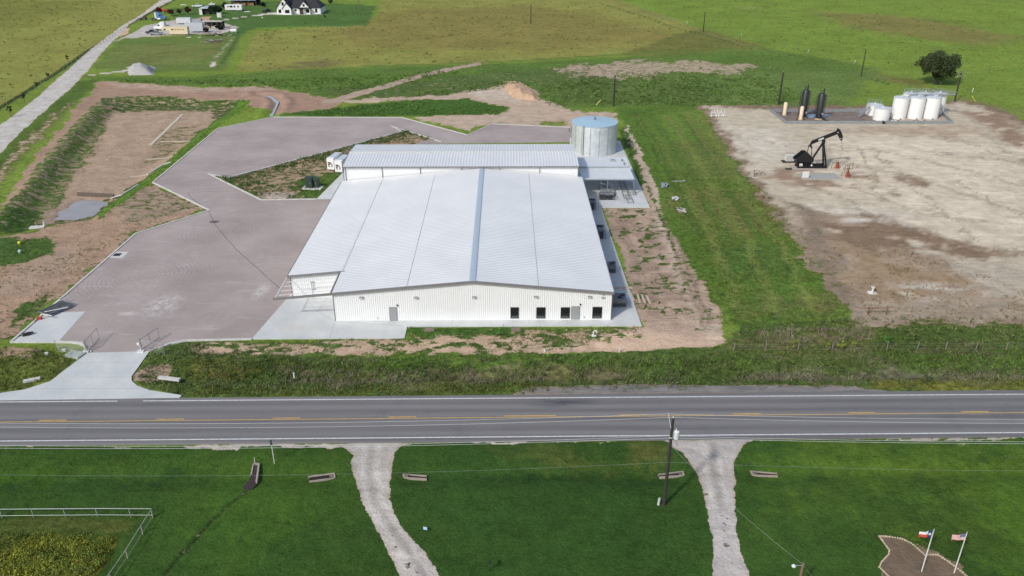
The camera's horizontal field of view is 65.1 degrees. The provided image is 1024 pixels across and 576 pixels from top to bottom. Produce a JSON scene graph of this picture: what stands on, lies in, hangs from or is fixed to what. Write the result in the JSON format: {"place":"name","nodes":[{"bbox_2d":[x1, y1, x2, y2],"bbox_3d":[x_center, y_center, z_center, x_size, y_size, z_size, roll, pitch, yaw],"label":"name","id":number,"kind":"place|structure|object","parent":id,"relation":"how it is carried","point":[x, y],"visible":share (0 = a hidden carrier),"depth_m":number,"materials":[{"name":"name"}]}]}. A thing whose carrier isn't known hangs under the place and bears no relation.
{"place":"outdoors","nodes":[
{"label":"outdoors","id":0,"kind":"place"},
{"bbox_2d":[54,200,107,219],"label":"pond water","id":1,"kind":"structure","parent":0,"point":[80,209],"depth_m":165.73,"materials":[{"name":"grey liquid"}]},
{"bbox_2d":[0,351,181,399],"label":"driveway","id":2,"kind":"structure","parent":0,"point":[104,375],"depth_m":103.60,"materials":[{"name":"concrete"}]},
{"bbox_2d":[76,192,113,197],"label":"timber weir","id":3,"kind":"object","parent":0,"point":[95,194],"visible":1,"depth_m":172.67,"materials":[{"name":"brown wood"}]},
{"bbox_2d":[14,117,571,352],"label":"pavement","id":4,"kind":"structure","parent":0,"point":[198,276],"depth_m":143.90,"materials":[{"name":"grey concrete"}]},
{"bbox_2d":[15,311,84,340],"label":"concrete pad","id":5,"kind":"object","parent":4,"relation":"on","point":[56,326],"visible":0.86,"depth_m":117.24,"materials":[{"name":"grey concrete"}]},
{"bbox_2d":[38,297,71,315],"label":"fence panels","id":6,"kind":"object","parent":4,"relation":"on","point":[63,304],"visible":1,"depth_m":121.63,"materials":[{"name":"metal"}]},
{"bbox_2d":[109,252,127,257],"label":"storm drain","id":7,"kind":"object","parent":4,"relation":"on","point":[118,254],"visible":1,"depth_m":140.65,"materials":[{"name":"concrete"}]},
{"bbox_2d":[9,117,563,353],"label":"kerb","id":8,"kind":"structure","parent":4,"relation":"on","point":[88,274],"depth_m":166.45,"materials":[{"name":"concrete"}]},
{"bbox_2d":[1,474,883,572],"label":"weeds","id":9,"kind":"object","parent":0,"point":[241,495],"visible":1,"depth_m":81.57,"materials":[{"name":"green plant"}]},
{"bbox_2d":[0,0,1023,575],"bbox_3d":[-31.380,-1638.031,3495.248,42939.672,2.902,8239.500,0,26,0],"label":"ground","id":10,"kind":"structure","parent":0,"point":[950,194],"depth_m":134.04,"materials":[{"name":"green plant"}]},
{"bbox_2d":[0,344,81,385],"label":"weeds","id":11,"kind":"object","parent":10,"relation":"on","point":[51,355],"visible":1,"depth_m":108.10,"materials":[{"name":"green plant"}]},
{"bbox_2d":[0,528,113,575],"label":"garden weeds","id":12,"kind":"object","parent":10,"relation":"on","point":[41,554],"visible":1,"depth_m":76.59,"materials":[{"name":"green plant"}]},
{"bbox_2d":[63,350,85,358],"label":"utility vault","id":13,"kind":"object","parent":10,"relation":"on","point":[73,354],"visible":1,"depth_m":109.79,"materials":[{"name":"grey concrete"}]},
{"bbox_2d":[0,508,153,517],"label":"pipe fence","id":14,"kind":"object","parent":10,"relation":"on","point":[71,508],"visible":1,"depth_m":80.89,"materials":[{"name":"grey metal"}]},
{"bbox_2d":[3,2,167,106],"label":"wire fence","id":15,"kind":"object","parent":10,"relation":"on","point":[74,61],"visible":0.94,"depth_m":303.69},
{"bbox_2d":[0,212,173,335],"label":"weeds","id":16,"kind":"object","parent":10,"relation":"on","point":[45,270],"visible":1,"depth_m":135.46,"materials":[{"name":"green plant"}]},
{"bbox_2d":[75,534,114,567],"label":"garden weeds","id":17,"kind":"object","parent":10,"relation":"on","point":[95,555],"visible":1,"depth_m":76.81,"materials":[{"name":"green plant"}]},
{"bbox_2d":[4,103,215,234],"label":"weeds","id":18,"kind":"object","parent":10,"relation":"on","point":[92,149],"visible":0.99,"depth_m":205.88,"materials":[{"name":"green plant"}]},
{"bbox_2d":[107,509,153,575],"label":"pipe fence","id":19,"kind":"object","parent":10,"relation":"on","point":[130,542],"visible":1,"depth_m":77.02,"materials":[{"name":"grey metal"}]},
{"bbox_2d":[126,62,155,74],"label":"gravel pile","id":20,"kind":"object","parent":10,"relation":"on","point":[138,68],"visible":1,"depth_m":284.80,"materials":[{"name":"grey gravel"}]},
{"bbox_2d":[149,114,183,144],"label":"pilot channel","id":21,"kind":"object","parent":10,"relation":"on","point":[166,129],"visible":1,"depth_m":222.81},
{"bbox_2d":[157,375,180,381],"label":"culvert slab","id":22,"kind":"structure","parent":10,"relation":"on","point":[169,378],"depth_m":104.44,"materials":[{"name":"concrete"}]},
{"bbox_2d":[98,103,252,219],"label":"weeds","id":23,"kind":"object","parent":10,"relation":"on","point":[248,106],"visible":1,"depth_m":193.17,"materials":[{"name":"green plant"}]},
{"bbox_2d":[162,26,189,34],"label":"trailer","id":24,"kind":"object","parent":10,"relation":"on","point":[182,30],"visible":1,"depth_m":365.98,"materials":[{"name":"beige metal"}]},
{"bbox_2d":[176,17,191,23],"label":"trailer","id":25,"kind":"object","parent":10,"relation":"on","point":[183,20],"visible":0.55,"depth_m":400.22,"materials":[{"name":"metal"}]},
{"bbox_2d":[184,23,203,31],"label":"trailer","id":26,"kind":"object","parent":10,"relation":"on","point":[197,27],"visible":0.84,"depth_m":374.90,"materials":[{"name":"silver metal"}]},
{"bbox_2d":[201,20,224,27],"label":"lumber shed","id":27,"kind":"structure","parent":10,"relation":"on","point":[210,23],"depth_m":392.79,"materials":[{"name":"grey wood"}]},
{"bbox_2d":[207,5,222,13],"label":"yard tree","id":28,"kind":"object","parent":10,"relation":"on","point":[214,8],"visible":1,"depth_m":432.76,"materials":[{"name":"green plant"}]},
{"bbox_2d":[225,4,242,10],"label":"trailer","id":29,"kind":"object","parent":10,"relation":"on","point":[238,7],"visible":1,"depth_m":446.29,"materials":[{"name":"white metal"}]},
{"bbox_2d":[243,463,259,489],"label":"drain trough","id":30,"kind":"object","parent":10,"relation":"on","point":[251,483],"visible":1,"depth_m":86.90,"materials":[{"name":"concrete"}]},
{"bbox_2d":[265,194,292,197],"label":"rubble pile","id":31,"kind":"object","parent":10,"relation":"on","point":[276,196],"visible":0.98,"depth_m":168.39,"materials":[{"name":"beige stone"}]},
{"bbox_2d":[276,0,324,14],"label":"farmhouse","id":32,"kind":"object","parent":10,"relation":"on","point":[291,7],"visible":1,"depth_m":432.68,"materials":[{"name":"white paint"}]},
{"bbox_2d":[301,186,323,189],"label":"equipment pad","id":33,"kind":"object","parent":10,"relation":"on","point":[318,188],"visible":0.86,"depth_m":172.81,"materials":[{"name":"concrete"}]},
{"bbox_2d":[304,176,313,187],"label":"transformer cabinet","id":34,"kind":"object","parent":33,"relation":"on","point":[308,181],"visible":1,"depth_m":172.52,"materials":[{"name":"green metal"}]},
{"bbox_2d":[308,472,335,482],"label":"culvert end","id":35,"kind":"object","parent":10,"relation":"on","point":[322,477],"visible":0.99,"depth_m":87.41,"materials":[{"name":"concrete"}]},
{"bbox_2d":[216,128,432,198],"bbox_3d":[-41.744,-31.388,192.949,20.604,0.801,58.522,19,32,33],"label":"weeds","id":36,"kind":"object","parent":10,"relation":"on","point":[343,148],"visible":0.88,"depth_m":187.38,"materials":[{"name":"green plant"}]},
{"bbox_2d":[252,295,406,339],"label":"concrete apron","id":37,"kind":"object","parent":10,"relation":"on","point":[299,318],"visible":0.7,"depth_m":117.64,"materials":[{"name":"grey concrete"}]},
{"bbox_2d":[317,173,344,198],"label":"concrete slab","id":38,"kind":"structure","parent":10,"relation":"on","point":[328,192],"depth_m":172.44,"materials":[{"name":"grey concrete"}]},
{"bbox_2d":[334,155,346,172],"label":"refrigeration unit","id":39,"kind":"object","parent":38,"relation":"on","point":[339,162],"visible":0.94,"depth_m":182.71,"materials":[{"name":"white metal"}]},
{"bbox_2d":[326,152,341,169],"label":"refrigeration unit","id":40,"kind":"object","parent":10,"relation":"on","point":[330,159],"visible":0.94,"depth_m":184.55,"materials":[{"name":"white metal"}]},
{"bbox_2d":[0,0,745,96],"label":"pasture clumps","id":41,"kind":"object","parent":10,"relation":"on","point":[354,29],"visible":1,"depth_m":379.48,"materials":[{"name":"green plant"}]},
{"bbox_2d":[188,326,637,355],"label":"weeds","id":42,"kind":"object","parent":10,"relation":"on","point":[416,338],"visible":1,"depth_m":113.58,"materials":[{"name":"green plant"}]},
{"bbox_2d":[403,474,426,480],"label":"culvert end","id":43,"kind":"object","parent":10,"relation":"on","point":[415,477],"visible":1,"depth_m":87.34,"materials":[{"name":"concrete"}]},
{"bbox_2d":[273,168,614,320],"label":"warehouse","id":44,"kind":"structure","parent":10,"relation":"on","point":[482,244],"depth_m":128.69,"materials":[{"name":"metal"}]},
{"bbox_2d":[389,307,397,320],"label":"door","id":45,"kind":"structure","parent":44,"relation":"in","point":[392,310],"depth_m":118.39,"materials":[{"name":"grey paint"}]},
{"bbox_2d":[510,307,518,317],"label":"window","id":46,"kind":"structure","parent":44,"relation":"in","point":[514,311],"depth_m":118.52,"materials":[{"name":"black glass"}]},
{"bbox_2d":[536,307,544,317],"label":"window","id":47,"kind":"structure","parent":44,"relation":"in","point":[540,311],"depth_m":118.55,"materials":[{"name":"black glass"}]},
{"bbox_2d":[560,307,569,317],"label":"window","id":48,"kind":"structure","parent":44,"relation":"in","point":[565,311],"depth_m":118.60,"materials":[{"name":"black glass"}]},
{"bbox_2d":[571,306,579,318],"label":"door","id":49,"kind":"structure","parent":44,"relation":"in","point":[575,310],"depth_m":118.55,"materials":[{"name":"grey paint"}]},
{"bbox_2d":[592,307,601,317],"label":"window","id":50,"kind":"structure","parent":44,"relation":"in","point":[597,311],"depth_m":118.64,"materials":[{"name":"black glass"}]},
{"bbox_2d":[118,69,800,115],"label":"weeds","id":51,"kind":"object","parent":10,"relation":"on","point":[494,86],"visible":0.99,"depth_m":264.34,"materials":[{"name":"green plant"}]},
{"bbox_2d":[342,144,578,180],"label":"annex","id":52,"kind":"object","parent":10,"relation":"on","point":[365,161],"visible":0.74,"depth_m":167.96,"materials":[{"name":"white paint"}]},
{"bbox_2d":[0,359,1023,396],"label":"dry weeds","id":53,"kind":"object","parent":10,"relation":"on","point":[474,388],"visible":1,"depth_m":103.08,"materials":[{"name":"green plant"}]},
{"bbox_2d":[503,81,539,100],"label":"dirt pile","id":54,"kind":"object","parent":10,"relation":"on","point":[519,91],"visible":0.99,"depth_m":254.00,"materials":[{"name":"brown soil"}]},
{"bbox_2d":[405,137,649,326],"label":"concrete walk","id":55,"kind":"structure","parent":10,"relation":"on","point":[627,316],"depth_m":130.57,"materials":[{"name":"grey concrete"}]},
{"bbox_2d":[571,116,617,156],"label":"water tank","id":56,"kind":"object","parent":55,"relation":"on","point":[594,136],"visible":0.91,"depth_m":193.73,"materials":[{"name":"metal"}]},
{"bbox_2d":[596,225,605,238],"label":"air conditioner","id":57,"kind":"object","parent":55,"relation":"on","point":[601,229],"visible":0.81,"depth_m":146.96,"materials":[{"name":"grey metal"}]},
{"bbox_2d":[577,157,634,193],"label":"patio canopy","id":58,"kind":"object","parent":55,"relation":"on","point":[604,168],"visible":0.92,"depth_m":174.07,"materials":[{"name":"metal"}]},
{"bbox_2d":[598,192,614,199],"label":"equipment skid","id":59,"kind":"object","parent":55,"relation":"on","point":[603,197],"visible":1,"depth_m":166.33,"materials":[{"name":"grey metal"}]},
{"bbox_2d":[600,181,614,194],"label":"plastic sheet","id":60,"kind":"object","parent":55,"relation":"on","point":[603,186],"visible":0.85,"depth_m":171.91,"materials":[{"name":"plastic"}]},
{"bbox_2d":[607,261,615,272],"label":"air conditioner","id":61,"kind":"object","parent":55,"relation":"on","point":[611,265],"visible":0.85,"depth_m":133.67,"materials":[{"name":"grey metal"}]},
{"bbox_2d":[613,293,626,306],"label":"air conditioner","id":62,"kind":"object","parent":55,"relation":"on","point":[619,299],"visible":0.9,"depth_m":122.62,"materials":[{"name":"grey metal"}]},
{"bbox_2d":[138,338,1023,395],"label":"weeds","id":63,"kind":"object","parent":10,"relation":"on","point":[646,376],"visible":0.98,"depth_m":106.84,"materials":[{"name":"green plant"}]},
{"bbox_2d":[278,325,1023,382],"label":"dry weeds","id":64,"kind":"object","parent":10,"relation":"on","point":[764,331],"visible":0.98,"depth_m":106.34,"materials":[{"name":"green plant"}]},
{"bbox_2d":[658,471,684,478],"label":"culvert end","id":65,"kind":"object","parent":10,"relation":"on","point":[673,474],"visible":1,"depth_m":87.72,"materials":[{"name":"concrete"}]},
{"bbox_2d":[549,75,795,105],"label":"weeds","id":66,"kind":"object","parent":10,"relation":"on","point":[644,100],"visible":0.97,"depth_m":258.78,"materials":[{"name":"green plant"}]},
{"bbox_2d":[662,413,684,505],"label":"utility pole","id":67,"kind":"object","parent":10,"relation":"on","point":[675,434],"visible":1,"depth_m":79.88,"materials":[{"name":"brown wood"}]},
{"bbox_2d":[19,438,657,448],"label":"wire","id":68,"kind":"object","parent":67,"relation":"attached to","point":[288,447],"visible":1,"depth_m":79.16,"materials":[{"name":"metal"}]},
{"bbox_2d":[36,414,655,423],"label":"wire","id":69,"kind":"object","parent":67,"relation":"attached to","point":[318,422],"visible":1,"depth_m":78.08,"materials":[{"name":"metal"}]},
{"bbox_2d":[31,417,671,427],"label":"wire","id":70,"kind":"object","parent":67,"relation":"attached to","point":[353,426],"visible":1,"depth_m":78.31,"materials":[{"name":"metal"}]},
{"bbox_2d":[685,414,916,418],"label":"wire","id":71,"kind":"object","parent":67,"relation":"attached to","point":[821,417],"visible":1,"depth_m":78.34,"materials":[{"name":"metal"}]},
{"bbox_2d":[690,438,999,443],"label":"wire","id":72,"kind":"object","parent":67,"relation":"attached to","point":[874,442],"visible":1,"depth_m":79.52,"materials":[{"name":"metal"}]},
{"bbox_2d":[688,436,1002,441],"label":"wire","id":73,"kind":"object","parent":67,"relation":"attached to","point":[869,440],"visible":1,"depth_m":79.60,"materials":[{"name":"metal"}]},
{"bbox_2d":[675,417,1023,423],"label":"wire","id":74,"kind":"object","parent":67,"relation":"attached to","point":[842,421],"visible":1,"depth_m":78.56,"materials":[{"name":"metal"}]},
{"bbox_2d":[374,353,1023,370],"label":"leafy weeds","id":75,"kind":"object","parent":10,"relation":"on","point":[963,358],"visible":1,"depth_m":108.57,"materials":[{"name":"green plant"}]},
{"bbox_2d":[538,386,883,392],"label":"road shoulder","id":76,"kind":"object","parent":10,"relation":"on","point":[604,389],"visible":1,"depth_m":102.37},
{"bbox_2d":[667,162,854,336],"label":"weeds","id":77,"kind":"object","parent":10,"relation":"on","point":[770,277],"visible":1,"depth_m":139.04,"materials":[{"name":"green plant"}]},
{"bbox_2d":[750,471,777,477],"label":"culvert end","id":78,"kind":"object","parent":10,"relation":"on","point":[762,474],"visible":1,"depth_m":87.90,"materials":[{"name":"concrete"}]},
{"bbox_2d":[781,149,795,162],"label":"control cabinet","id":79,"kind":"object","parent":10,"relation":"on","point":[789,158],"visible":0.94,"depth_m":189.84,"materials":[{"name":"white metal"}]},
{"bbox_2d":[789,165,827,169],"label":"foundation","id":80,"kind":"object","parent":10,"relation":"on","point":[793,167],"visible":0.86,"depth_m":185.79,"materials":[{"name":"concrete"}]},
{"bbox_2d":[793,128,842,168],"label":"pump jack","id":81,"kind":"object","parent":80,"relation":"on","point":[804,158],"visible":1,"depth_m":184.92,"materials":[{"name":"black metal"}]},
{"bbox_2d":[799,173,842,179],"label":"gravel mat","id":82,"kind":"object","parent":10,"relation":"on","point":[823,176],"visible":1,"depth_m":180.53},
{"bbox_2d":[642,0,1023,90],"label":"pasture clumps","id":83,"kind":"object","parent":10,"relation":"on","point":[862,31],"visible":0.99,"depth_m":390.08,"materials":[{"name":"green plant"}]},
{"bbox_2d":[770,109,952,123],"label":"containment wall","id":84,"kind":"structure","parent":10,"relation":"on","point":[774,111],"depth_m":222.74,"materials":[{"name":"concrete"}]},
{"bbox_2d":[733,341,1013,350],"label":"wire fence","id":85,"kind":"object","parent":10,"relation":"on","point":[917,347],"visible":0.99,"depth_m":111.01,"materials":[{"name":"grey metal"}]},
{"bbox_2d":[738,315,1023,354],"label":"weeds","id":86,"kind":"object","parent":10,"relation":"on","point":[902,327],"visible":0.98,"depth_m":115.05,"materials":[{"name":"green plant"}]},
{"bbox_2d":[813,240,1023,319],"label":"dry weeds","id":87,"kind":"object","parent":10,"relation":"on","point":[907,268],"visible":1,"depth_m":129.23,"materials":[{"name":"brown plant"}]},
{"bbox_2d":[890,113,947,120],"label":"containment gravel","id":88,"kind":"structure","parent":10,"relation":"on","point":[941,118],"depth_m":226.98,"materials":[{"name":"grey gravel"}]},
{"bbox_2d":[890,95,909,119],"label":"storage tank","id":89,"kind":"object","parent":88,"relation":"on","point":[900,104],"visible":1,"depth_m":226.04,"materials":[{"name":"white metal"}]},
{"bbox_2d":[906,95,926,119],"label":"storage tank","id":90,"kind":"object","parent":88,"relation":"on","point":[916,106],"visible":1,"depth_m":226.04,"materials":[{"name":"white metal"}]},
{"bbox_2d":[918,88,933,96],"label":"storage tank","id":91,"kind":"object","parent":88,"relation":"on","point":[925,92],"visible":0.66,"depth_m":230.31,"materials":[{"name":"white metal"}]},
{"bbox_2d":[908,90,956,94],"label":"tank catwalk","id":92,"kind":"object","parent":91,"relation":"on","point":[931,94],"visible":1,"depth_m":228.11,"materials":[{"name":"metal"}]},
{"bbox_2d":[922,95,942,119],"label":"storage tank","id":93,"kind":"object","parent":88,"relation":"on","point":[932,107],"visible":0.98,"depth_m":226.01,"materials":[{"name":"white metal"}]},
{"bbox_2d":[933,88,947,114],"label":"storage tank","id":94,"kind":"object","parent":88,"relation":"on","point":[944,100],"visible":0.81,"depth_m":230.13,"materials":[{"name":"white metal"}]},
{"bbox_2d":[878,535,967,575],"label":"stone border","id":95,"kind":"object","parent":10,"relation":"on","point":[888,554],"visible":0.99,"depth_m":76.62,"materials":[{"name":"stone"}]},
{"bbox_2d":[918,529,934,571],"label":"flagpole","id":96,"kind":"object","parent":10,"relation":"on","point":[926,534],"visible":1,"depth_m":72.97,"materials":[{"name":"white metal"}]},
{"bbox_2d":[914,50,962,83],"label":"tree","id":97,"kind":"object","parent":10,"relation":"on","point":[937,64],"visible":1,"depth_m":264.74,"materials":[{"name":"green plant"}]},
{"bbox_2d":[951,532,967,572],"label":"flagpole","id":98,"kind":"object","parent":10,"relation":"on","point":[959,537],"visible":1,"depth_m":72.83,"materials":[{"name":"white metal"}]},
{"bbox_2d":[0,390,1023,445],"bbox_3d":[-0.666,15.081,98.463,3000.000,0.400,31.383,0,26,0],"label":"road","id":99,"kind":"structure","parent":0,"point":[109,420],"depth_m":96.68,"materials":[{"name":"grey asphalt"}]},
{"bbox_2d":[0,394,1023,441],"bbox_3d":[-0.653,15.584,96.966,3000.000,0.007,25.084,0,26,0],"label":"edge line","id":100,"kind":"object","parent":99,"relation":"on","point":[511,436],"visible":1,"depth_m":93.96,"materials":[{"name":"white paint"}]},
{"bbox_2d":[25,411,1023,421],"bbox_3d":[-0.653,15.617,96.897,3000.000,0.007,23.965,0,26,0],"label":"line","id":101,"kind":"object","parent":99,"relation":"on","point":[539,415],"visible":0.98,"depth_m":97.04,"materials":[{"name":"yellow paint"}]},
{"bbox_2d":[776,112,892,120],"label":"containment floor","id":102,"kind":"structure","parent":0,"point":[835,116],"depth_m":229.01,"materials":[{"name":"grey concrete"}]},
{"bbox_2d":[797,85,810,118],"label":"separator vessel","id":103,"kind":"object","parent":102,"relation":"on","point":[805,96],"visible":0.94,"depth_m":226.07,"materials":[{"name":"metal"}]},
{"bbox_2d":[813,88,826,119],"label":"separator vessel","id":104,"kind":"object","parent":102,"relation":"on","point":[820,106],"visible":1,"depth_m":225.29,"materials":[{"name":"metal"}]},
{"bbox_2d":[865,99,882,115],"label":"storage tank","id":105,"kind":"object","parent":102,"relation":"on","point":[870,111],"visible":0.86,"depth_m":230.61,"materials":[{"name":"white metal"}]},
{"bbox_2d":[872,105,891,120],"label":"storage tank","id":106,"kind":"object","parent":102,"relation":"on","point":[881,113],"visible":0.98,"depth_m":224.79,"materials":[{"name":"white metal"}]},
{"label":"utility pole","id":107,"kind":"object","parent":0,"visible":0},
{"bbox_2d":[0,436,653,445],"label":"wire","id":108,"kind":"object","parent":107,"relation":"attached to","point":[373,444],"visible":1,"depth_m":79.29,"materials":[{"name":"metal"}]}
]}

